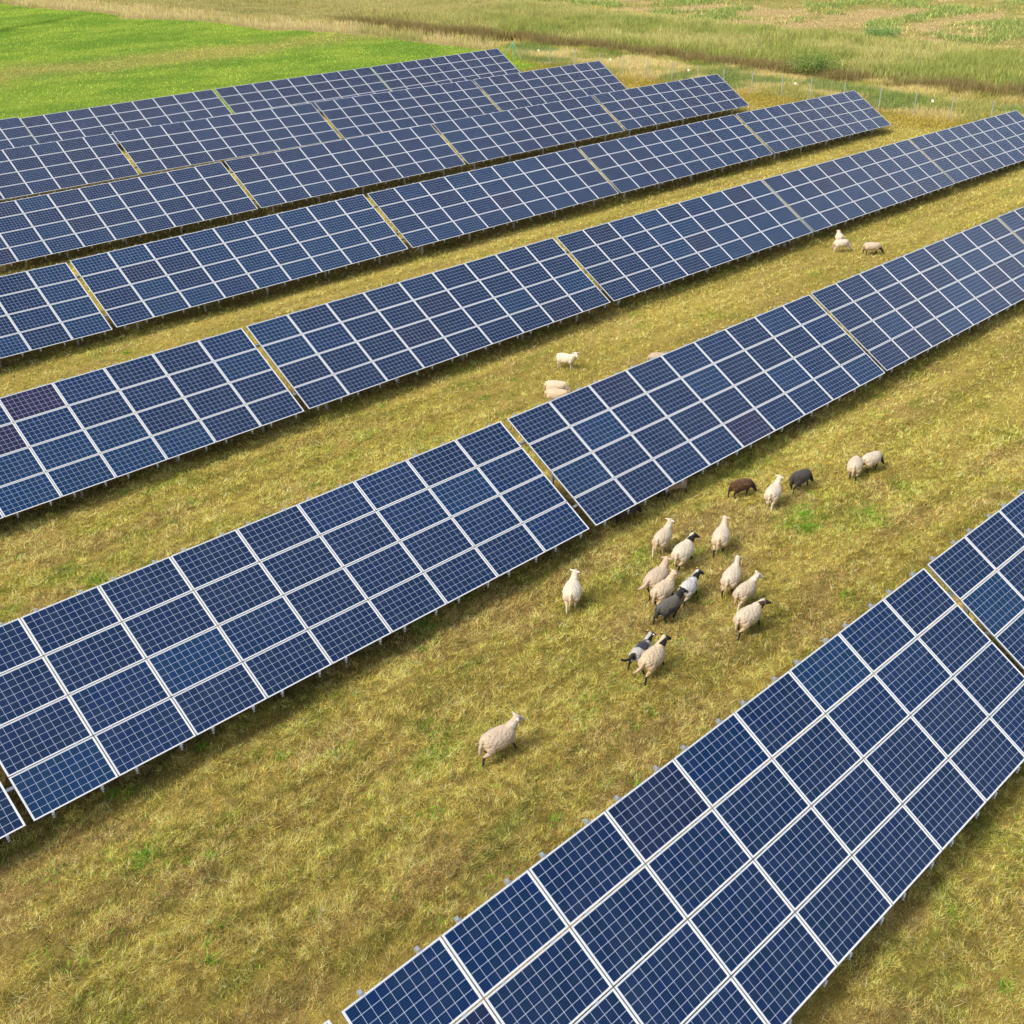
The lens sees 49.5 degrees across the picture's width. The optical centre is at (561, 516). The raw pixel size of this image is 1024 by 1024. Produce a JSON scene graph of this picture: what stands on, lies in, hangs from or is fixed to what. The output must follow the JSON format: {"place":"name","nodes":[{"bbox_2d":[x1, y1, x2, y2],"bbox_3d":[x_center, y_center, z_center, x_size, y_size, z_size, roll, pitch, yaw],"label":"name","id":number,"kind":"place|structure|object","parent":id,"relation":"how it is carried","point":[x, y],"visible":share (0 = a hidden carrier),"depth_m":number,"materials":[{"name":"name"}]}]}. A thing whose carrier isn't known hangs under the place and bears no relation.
{"place":"outdoors","nodes":[
{"label":"outdoors","id":0,"kind":"place"},
{"bbox_2d":[0,4,545,142],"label":"meadow","id":1,"kind":"structure","parent":0,"point":[161,61],"depth_m":120.53,"materials":[{"name":"green plant"}]},
{"bbox_2d":[0,0,1023,1023],"bbox_3d":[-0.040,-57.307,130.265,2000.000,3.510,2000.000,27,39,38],"label":"ground","id":2,"kind":"structure","parent":0,"point":[612,357],"depth_m":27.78,"materials":[{"name":"yellow plant"}]},
{"bbox_2d":[0,782,25,841],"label":"solar table","id":3,"kind":"object","parent":2,"relation":"on","point":[11,821],"visible":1,"depth_m":20.42,"materials":[{"name":"blue"}]},
{"bbox_2d":[0,117,37,153],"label":"solar table","id":4,"kind":"object","parent":2,"relation":"on","point":[14,132],"visible":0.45,"depth_m":76.97,"materials":[{"name":"blue"}]},
{"bbox_2d":[0,262,112,367],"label":"solar table","id":5,"kind":"object","parent":2,"relation":"on","point":[37,320],"visible":0.99,"depth_m":44.93,"materials":[{"name":"blue"}]},
{"bbox_2d":[0,133,138,200],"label":"solar table","id":6,"kind":"object","parent":2,"relation":"on","point":[76,162],"visible":0.96,"depth_m":68.14,"materials":[{"name":"blue"}]},
{"bbox_2d":[20,89,231,143],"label":"solar table","id":7,"kind":"object","parent":2,"relation":"on","point":[98,120],"visible":0.65,"depth_m":81.92,"materials":[{"name":"blue"}]},
{"bbox_2d":[0,162,257,270],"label":"solar table","id":8,"kind":"object","parent":2,"relation":"on","point":[109,212],"visible":0.98,"depth_m":58.52,"materials":[{"name":"blue"}]},
{"bbox_2d":[0,328,303,518],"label":"solar table","id":9,"kind":"object","parent":2,"relation":"on","point":[229,384],"visible":1,"depth_m":34.93,"materials":[{"name":"blue"}]},
{"bbox_2d":[112,103,340,175],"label":"solar table","id":10,"kind":"object","parent":2,"relation":"on","point":[161,148],"visible":0.94,"depth_m":74.78,"materials":[{"name":"blue"}]},
{"bbox_2d":[70,194,407,328],"bbox_3d":[-14.151,-11.332,51.052,15.170,3.666,3.626,-27,39,-37],"label":"solar table","id":11,"kind":"object","parent":2,"relation":"on","point":[204,267],"visible":0.99,"depth_m":50.02,"materials":[{"name":"blue"}]},
{"bbox_2d":[0,0,519,49],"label":"dry grass strip","id":12,"kind":"object","parent":2,"relation":"on","point":[139,10],"visible":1,"depth_m":147.98,"materials":[{"name":"yellow plant"}]},
{"bbox_2d":[0,421,588,821],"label":"solar table","id":13,"kind":"object","parent":2,"relation":"on","point":[492,535],"visible":0.99,"depth_m":24.68,"materials":[{"name":"blue"}]},
{"bbox_2d":[215,67,389,113],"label":"solar table","id":14,"kind":"object","parent":2,"relation":"on","point":[312,89],"visible":0.76,"depth_m":91.12,"materials":[{"name":"blue"}]},
{"bbox_2d":[224,124,465,212],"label":"solar table","id":15,"kind":"object","parent":2,"relation":"on","point":[269,179],"visible":0.98,"depth_m":67.08,"materials":[{"name":"blue"}]},
{"bbox_2d":[314,80,499,138],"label":"solar table","id":16,"kind":"object","parent":2,"relation":"on","point":[359,116],"visible":0.87,"depth_m":84.01,"materials":[{"name":"blue"}]},
{"bbox_2d":[246,238,610,409],"bbox_3d":[-4.487,-7.180,43.118,15.170,3.666,3.626,-27,40,-37],"label":"solar table","id":17,"kind":"object","parent":2,"relation":"on","point":[325,353],"visible":0.99,"depth_m":41.95,"materials":[{"name":"blue"}]},
{"bbox_2d":[371,48,519,90],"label":"solar table","id":18,"kind":"object","parent":2,"relation":"on","point":[445,69],"visible":0.78,"depth_m":100.47,"materials":[{"name":"blue"}]},
{"bbox_2d":[367,148,618,253],"bbox_3d":[-3.253,-16.791,60.261,15.170,3.666,3.626,-27,39,-37],"label":"solar table","id":19,"kind":"object","parent":2,"relation":"on","point":[424,212],"visible":1,"depth_m":59.29,"materials":[{"name":"blue"}]},
{"bbox_2d":[478,712,524,766],"bbox_3d":[-1.224,4.527,22.655,1.150,0.832,0.532,-22,37,-33],"label":"sheep","id":20,"kind":"object","parent":2,"relation":"on","point":[493,741],"visible":1,"depth_m":22.43},
{"bbox_2d":[0,90,1023,1023],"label":"tall grass below tables","id":21,"kind":"structure","parent":2,"relation":"on","point":[812,150],"depth_m":46.20,"materials":[{"name":"green plant"}]},
{"bbox_2d":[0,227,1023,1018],"bbox_3d":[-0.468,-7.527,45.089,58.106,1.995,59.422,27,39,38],"label":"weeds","id":22,"kind":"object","parent":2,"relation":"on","point":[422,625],"visible":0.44,"depth_m":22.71,"materials":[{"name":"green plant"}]},
{"bbox_2d":[433,95,624,168],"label":"solar table","id":23,"kind":"object","parent":2,"relation":"on","point":[474,139],"visible":1,"depth_m":76.36,"materials":[{"name":"blue"}]},
{"bbox_2d":[473,61,626,110],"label":"solar table","id":24,"kind":"object","parent":2,"relation":"on","point":[505,92],"visible":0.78,"depth_m":93.46,"materials":[{"name":"blue"}]},
{"bbox_2d":[544,388,568,401],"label":"sheep","id":25,"kind":"object","parent":2,"relation":"on","point":[551,393],"visible":0.66,"depth_m":38.69},
{"bbox_2d":[544,380,571,392],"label":"sheep","id":26,"kind":"object","parent":2,"relation":"on","point":[548,384],"visible":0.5,"depth_m":39.34},
{"bbox_2d":[99,0,1023,88],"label":"reed bed","id":27,"kind":"object","parent":2,"relation":"on","point":[901,57],"visible":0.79,"depth_m":132.87,"materials":[{"name":"green plant"}]},
{"bbox_2d":[556,352,578,369],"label":"sheep","id":28,"kind":"object","parent":2,"relation":"on","point":[566,358],"visible":1,"depth_m":41.77},
{"bbox_2d":[562,569,581,612],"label":"sheep","id":29,"kind":"object","parent":2,"relation":"on","point":[572,589],"visible":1,"depth_m":27.33},
{"bbox_2d":[613,504,641,524],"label":"sheep","id":30,"kind":"object","parent":2,"relation":"on","point":[633,509],"visible":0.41,"depth_m":31.22},
{"bbox_2d":[621,630,655,667],"bbox_3d":[1.805,3.108,25.307,0.366,0.690,1.142,19,35,30],"label":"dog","id":31,"kind":"object","parent":2,"relation":"on","point":[638,650],"visible":0.76,"depth_m":25.18},
{"bbox_2d":[633,632,671,685],"bbox_3d":[2.063,3.205,24.948,0.479,0.820,1.256,19,35,29],"label":"sheep","id":32,"kind":"object","parent":2,"relation":"on","point":[651,659],"visible":1,"depth_m":24.74},
{"bbox_2d":[638,556,671,600],"bbox_3d":[2.422,1.550,27.972,0.502,0.823,1.272,21,36,31],"label":"sheep","id":33,"kind":"object","parent":2,"relation":"on","point":[655,576],"visible":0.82,"depth_m":27.77},
{"bbox_2d":[647,352,664,360],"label":"sheep","id":34,"kind":"object","parent":2,"relation":"on","point":[655,355],"visible":0.26,"depth_m":41.61},
{"bbox_2d":[652,518,673,556],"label":"sheep","id":35,"kind":"object","parent":2,"relation":"on","point":[663,536],"visible":1,"depth_m":29.61},
{"bbox_2d":[650,568,679,612],"bbox_3d":[2.577,1.808,27.546,0.452,0.782,1.074,21,36,31],"label":"sheep","id":36,"kind":"object","parent":2,"relation":"on","point":[662,590],"visible":0.94,"depth_m":27.32},
{"bbox_2d":[652,585,687,624],"bbox_3d":[2.659,2.169,26.903,1.042,0.759,0.417,-25,38,-36],"label":"sheep","id":37,"kind":"object","parent":2,"relation":"on","point":[665,608],"visible":1,"depth_m":26.72},
{"bbox_2d":[593,74,748,134],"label":"solar table","id":38,"kind":"object","parent":2,"relation":"on","point":[646,106],"visible":0.99,"depth_m":85.77,"materials":[{"name":"blue"}]},
{"bbox_2d":[657,478,686,498],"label":"sheep","id":39,"kind":"object","parent":2,"relation":"on","point":[679,485],"visible":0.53,"depth_m":32.51},
{"bbox_2d":[326,12,1023,106],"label":"dark sedge","id":40,"kind":"object","parent":2,"relation":"on","point":[763,64],"visible":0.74,"depth_m":116.07,"materials":[{"name":"green plant"}]},
{"bbox_2d":[579,115,772,197],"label":"solar table","id":41,"kind":"object","parent":2,"relation":"on","point":[635,163],"visible":1,"depth_m":68.78,"materials":[{"name":"blue"}]},
{"bbox_2d":[341,568,1023,1023],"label":"solar table","id":42,"kind":"object","parent":2,"relation":"on","point":[781,926],"visible":1,"depth_m":17.88,"materials":[{"name":"blue"}]},
{"bbox_2d":[556,180,812,305],"bbox_3d":[6.247,-12.624,52.587,3.626,3.666,15.170,26,39,37],"label":"solar table","id":43,"kind":"object","parent":2,"relation":"on","point":[622,258],"visible":0.99,"depth_m":51.52,"materials":[{"name":"blue"}]},
{"bbox_2d":[671,530,699,571],"bbox_3d":[3.225,0.914,29.094,0.514,0.808,1.047,17,34,26],"label":"sheep","id":44,"kind":"object","parent":2,"relation":"on","point":[682,552],"visible":1,"depth_m":28.85},
{"bbox_2d":[678,567,703,607],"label":"sheep","id":45,"kind":"object","parent":2,"relation":"on","point":[690,584],"visible":0.81,"depth_m":27.51},
{"bbox_2d":[507,295,884,525],"bbox_3d":[4.947,-3.252,35.558,3.626,3.666,15.170,26,39,37],"label":"solar table","id":46,"kind":"object","parent":2,"relation":"on","point":[644,462],"visible":0.98,"depth_m":34.21,"materials":[{"name":"blue"}]},
{"bbox_2d":[711,515,730,557],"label":"sheep","id":47,"kind":"object","parent":2,"relation":"on","point":[721,535],"visible":1,"depth_m":29.52},
{"bbox_2d":[720,555,742,597],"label":"sheep","id":48,"kind":"object","parent":2,"relation":"on","point":[731,576],"visible":1,"depth_m":27.78},
{"bbox_2d":[728,478,756,498],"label":"sheep","id":49,"kind":"object","parent":2,"relation":"on","point":[739,485],"visible":1,"depth_m":32.33},
{"bbox_2d":[732,570,763,611],"bbox_3d":[4.592,1.835,27.440,0.424,0.769,1.019,24,38,35],"label":"sheep","id":50,"kind":"object","parent":2,"relation":"on","point":[743,592],"visible":0.99,"depth_m":27.23},
{"bbox_2d":[733,597,770,640],"bbox_3d":[4.535,2.399,26.462,0.508,0.705,1.210,27,39,38],"label":"sheep","id":51,"kind":"object","parent":2,"relation":"on","point":[746,617],"visible":1,"depth_m":26.17},
{"bbox_2d":[504,41,1021,119],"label":"wire fence","id":52,"kind":"object","parent":2,"relation":"on","point":[758,80],"visible":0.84,"depth_m":98.17,"materials":[{"name":"grey metal"}]},
{"bbox_2d":[764,475,782,511],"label":"sheep","id":53,"kind":"object","parent":2,"relation":"on","point":[773,492],"visible":1,"depth_m":31.74},
{"bbox_2d":[789,469,813,491],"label":"sheep","id":54,"kind":"object","parent":2,"relation":"on","point":[799,478],"visible":1,"depth_m":32.70},
{"bbox_2d":[736,90,890,158],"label":"solar table","id":55,"kind":"object","parent":2,"relation":"on","point":[790,126],"visible":0.96,"depth_m":78.30,"materials":[{"name":"blue"}]},
{"bbox_2d":[782,43,850,74],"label":"shrub","id":56,"kind":"object","parent":2,"relation":"on","point":[812,62],"visible":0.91,"depth_m":105.32,"materials":[{"name":"green plant"}]},
{"bbox_2d":[835,230,843,239],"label":"sheep","id":57,"kind":"object","parent":2,"relation":"on","point":[839,235],"visible":0.64,"depth_m":56.12},
{"bbox_2d":[832,239,851,252],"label":"sheep","id":58,"kind":"object","parent":2,"relation":"on","point":[841,243],"visible":1,"depth_m":55.21},
{"bbox_2d":[847,455,862,482],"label":"sheep","id":59,"kind":"object","parent":2,"relation":"on","point":[855,464],"visible":1,"depth_m":33.20},
{"bbox_2d":[762,140,954,236],"bbox_3d":[16.919,-18.012,62.187,3.626,3.666,15.170,26,39,37],"label":"solar table","id":60,"kind":"object","parent":2,"relation":"on","point":[824,195],"visible":0.98,"depth_m":61.23,"materials":[{"name":"blue"}]},
{"bbox_2d":[861,451,883,473],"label":"sheep","id":61,"kind":"object","parent":2,"relation":"on","point":[871,459],"visible":0.96,"depth_m":33.59},
{"bbox_2d":[862,242,883,254],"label":"sheep","id":62,"kind":"object","parent":2,"relation":"on","point":[869,246],"visible":1,"depth_m":54.76},
{"bbox_2d":[811,218,1023,372],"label":"solar table","id":63,"kind":"object","parent":2,"relation":"on","point":[905,331],"visible":0.98,"depth_m":43.69,"materials":[{"name":"blue"}]},
{"bbox_2d":[909,110,1023,187],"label":"solar table","id":64,"kind":"object","parent":2,"relation":"on","point":[965,152],"visible":0.98,"depth_m":70.28,"materials":[{"name":"blue"}]},
{"bbox_2d":[927,489,1023,669],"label":"solar table","id":65,"kind":"object","parent":2,"relation":"on","point":[967,564],"visible":0.96,"depth_m":24.18,"materials":[{"name":"blue"}]},
{"bbox_2d":[997,207,1023,241],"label":"solar table","id":66,"kind":"object","parent":2,"relation":"on","point":[1013,221],"visible":0.92,"depth_m":50.41,"materials":[{"name":"blue"}]},
{"bbox_2d":[479,38,1023,132],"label":"verge grass","id":67,"kind":"structure","parent":0,"point":[543,56],"depth_m":100.95,"materials":[{"name":"yellow plant"}]},
{"bbox_2d":[535,0,1023,50],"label":"field","id":68,"kind":"structure","parent":0,"point":[858,16],"depth_m":157.86,"materials":[{"name":"beige plant"}]},
{"bbox_2d":[861,24,903,37],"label":"shrub","id":69,"kind":"object","parent":68,"relation":"on","point":[884,31],"visible":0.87,"depth_m":134.21,"materials":[{"name":"green plant"}]}
]}

